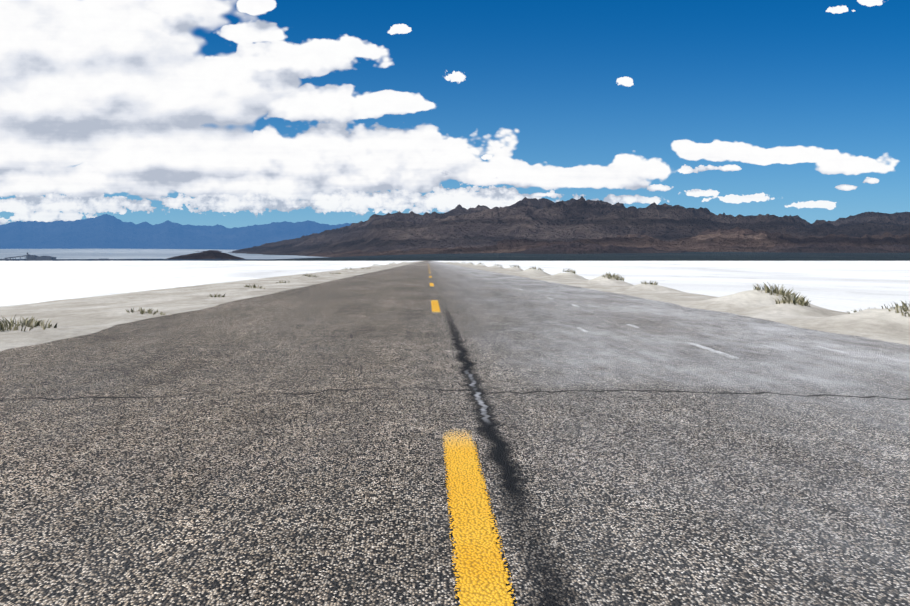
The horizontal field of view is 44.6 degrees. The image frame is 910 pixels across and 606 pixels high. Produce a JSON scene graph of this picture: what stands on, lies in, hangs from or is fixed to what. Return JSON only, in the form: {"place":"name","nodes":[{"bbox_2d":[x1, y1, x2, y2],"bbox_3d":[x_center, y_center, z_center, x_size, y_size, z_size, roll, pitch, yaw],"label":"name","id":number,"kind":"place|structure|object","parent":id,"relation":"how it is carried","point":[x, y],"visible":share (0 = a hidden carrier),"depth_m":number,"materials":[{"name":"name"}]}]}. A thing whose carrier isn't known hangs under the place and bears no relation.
{"place":"outdoors","nodes":[
{"label":"outdoors","id":0,"kind":"place"},
{"bbox_2d":[0,315,56,331],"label":"grass tuft","id":1,"kind":"object","parent":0,"point":[26,322],"visible":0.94,"depth_m":8.48,"materials":[{"name":"plant"}]},
{"bbox_2d":[125,307,165,314],"bbox_3d":[-3.185,0.090,11.431,0.402,0.096,0.562,0,2,-1],"label":"grass tuft","id":2,"kind":"object","parent":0,"point":[149,311],"visible":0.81,"depth_m":11.43,"materials":[{"name":"beige plant"}]},
{"bbox_2d":[14,259,285,260],"bbox_3d":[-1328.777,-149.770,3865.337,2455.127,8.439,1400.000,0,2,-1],"label":"shore","id":3,"kind":"structure","parent":0,"point":[153,259],"depth_m":3397.69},
{"bbox_2d":[0,249,323,258],"bbox_3d":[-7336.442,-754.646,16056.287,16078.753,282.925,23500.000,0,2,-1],"label":"salt flat","id":4,"kind":"structure","parent":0,"point":[110,253],"depth_m":9099.92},
{"bbox_2d":[0,214,351,249],"bbox_3d":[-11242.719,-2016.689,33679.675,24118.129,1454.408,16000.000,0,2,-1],"label":"blue mountain range","id":5,"kind":"structure","parent":0,"point":[105,231],"depth_m":30512.67,"materials":[{"name":"blue stone"}]},
{"bbox_2d":[167,250,243,258],"bbox_3d":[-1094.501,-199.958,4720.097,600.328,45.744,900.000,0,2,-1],"label":"hill","id":6,"kind":"structure","parent":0,"point":[208,254],"depth_m":4428.29,"materials":[{"name":"stone"}]},
{"bbox_2d":[244,284,264,288],"bbox_3d":[-3.840,-0.321,21.210,0.413,0.111,0.585,1,2,19],"label":"grass tuft","id":7,"kind":"object","parent":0,"point":[254,285],"visible":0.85,"depth_m":21.17,"materials":[{"name":"beige plant"}]},
{"bbox_2d":[0,261,909,605],"bbox_3d":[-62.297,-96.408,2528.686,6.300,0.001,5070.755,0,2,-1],"label":"road","id":8,"kind":"structure","parent":0,"point":[282,449],"depth_m":3.31,"materials":[{"name":"grey asphalt"}]},
{"bbox_2d":[428,265,516,605],"bbox_3d":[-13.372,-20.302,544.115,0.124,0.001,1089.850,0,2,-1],"label":"line dashes","id":9,"kind":"object","parent":8,"relation":"on","point":[483,575],"visible":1,"depth_m":2.30,"materials":[{"name":"yellow paint"}]},
{"bbox_2d":[0,261,909,312],"bbox_3d":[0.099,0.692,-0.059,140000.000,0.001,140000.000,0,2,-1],"label":"ground","id":10,"kind":"structure","parent":0,"point":[845,286],"depth_m":50.83,"materials":[{"name":"white sand"}]},
{"bbox_2d":[0,252,229,260],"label":"salt works plant","id":11,"kind":"object","parent":10,"relation":"on","point":[29,257],"visible":0.98,"depth_m":2965.30,"materials":[{"name":"metal"}]},
{"bbox_2d":[0,261,909,350],"bbox_3d":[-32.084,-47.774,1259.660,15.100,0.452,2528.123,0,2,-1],"label":"shoulders","id":12,"kind":"object","parent":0,"point":[75,317],"visible":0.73,"depth_m":12.99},
{"bbox_2d":[0,0,909,227],"label":"sky","id":13,"kind":"structure","parent":0,"point":[227,113],"materials":[{"name":"blue"}]},
{"bbox_2d":[195,196,909,254],"bbox_3d":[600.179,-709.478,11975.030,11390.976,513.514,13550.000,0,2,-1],"label":"mountain range","id":14,"kind":"structure","parent":0,"point":[534,219],"depth_m":7297.59,"materials":[{"name":"brown stone"}]},
{"bbox_2d":[222,252,909,260],"bbox_3d":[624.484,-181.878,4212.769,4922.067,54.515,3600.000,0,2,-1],"label":"mountain base","id":15,"kind":"object","parent":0,"point":[733,256],"visible":0.73,"depth_m":3219.38,"materials":[{"name":"brown stone"}]},
{"bbox_2d":[562,268,576,273],"bbox_3d":[3.720,-1.042,36.023,0.503,0.201,0.792,0,2,-1],"label":"grass tuft","id":16,"kind":"object","parent":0,"point":[570,271],"visible":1,"depth_m":35.94,"materials":[{"name":"beige plant"}]},
{"bbox_2d":[298,227,909,256],"bbox_3d":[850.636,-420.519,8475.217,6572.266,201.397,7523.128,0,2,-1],"label":"mountain foothills","id":17,"kind":"structure","parent":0,"point":[737,239],"depth_m":5754.35,"materials":[{"name":"brown stone"}]},
{"bbox_2d":[601,272,623,280],"bbox_3d":[3.788,-0.639,26.521,0.576,0.234,0.878,0,2,-1],"label":"grass tuft","id":18,"kind":"object","parent":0,"point":[608,275],"visible":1,"depth_m":26.49,"materials":[{"name":"plant"}]},
{"bbox_2d":[640,280,657,284],"bbox_3d":[3.696,-0.389,21.002,0.294,0.106,0.481,0,2,-8],"label":"grass tuft","id":19,"kind":"object","parent":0,"point":[645,282],"visible":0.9,"depth_m":20.95,"materials":[{"name":"beige plant"}]},
{"bbox_2d":[485,278,845,358],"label":"white old line remnants","id":20,"kind":"object","parent":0,"point":[700,345],"visible":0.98,"depth_m":7.12,"materials":[{"name":"white paint"}]},
{"bbox_2d":[512,242,909,253],"bbox_3d":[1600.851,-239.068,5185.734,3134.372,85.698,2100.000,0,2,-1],"label":"hills","id":21,"kind":"structure","parent":0,"point":[576,248],"depth_m":4750.54,"materials":[{"name":"brown stone"}]},
{"bbox_2d":[753,282,804,301],"bbox_3d":[3.919,-0.143,13.419,0.593,0.243,0.910,0,2,-1],"label":"grass tuft","id":22,"kind":"object","parent":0,"point":[774,290],"visible":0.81,"depth_m":13.31,"materials":[{"name":"plant"}]},
{"bbox_2d":[773,295,810,306],"bbox_3d":[3.610,-0.025,11.811,0.375,0.151,0.563,0,2,-1],"label":"grass tuft","id":23,"kind":"object","parent":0,"point":[788,300],"visible":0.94,"depth_m":11.73,"materials":[{"name":"plant"}]},
{"bbox_2d":[887,300,909,316],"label":"grass tuft","id":24,"kind":"object","parent":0,"point":[904,305],"visible":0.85,"depth_m":9.08,"materials":[{"name":"plant"}]}
]}

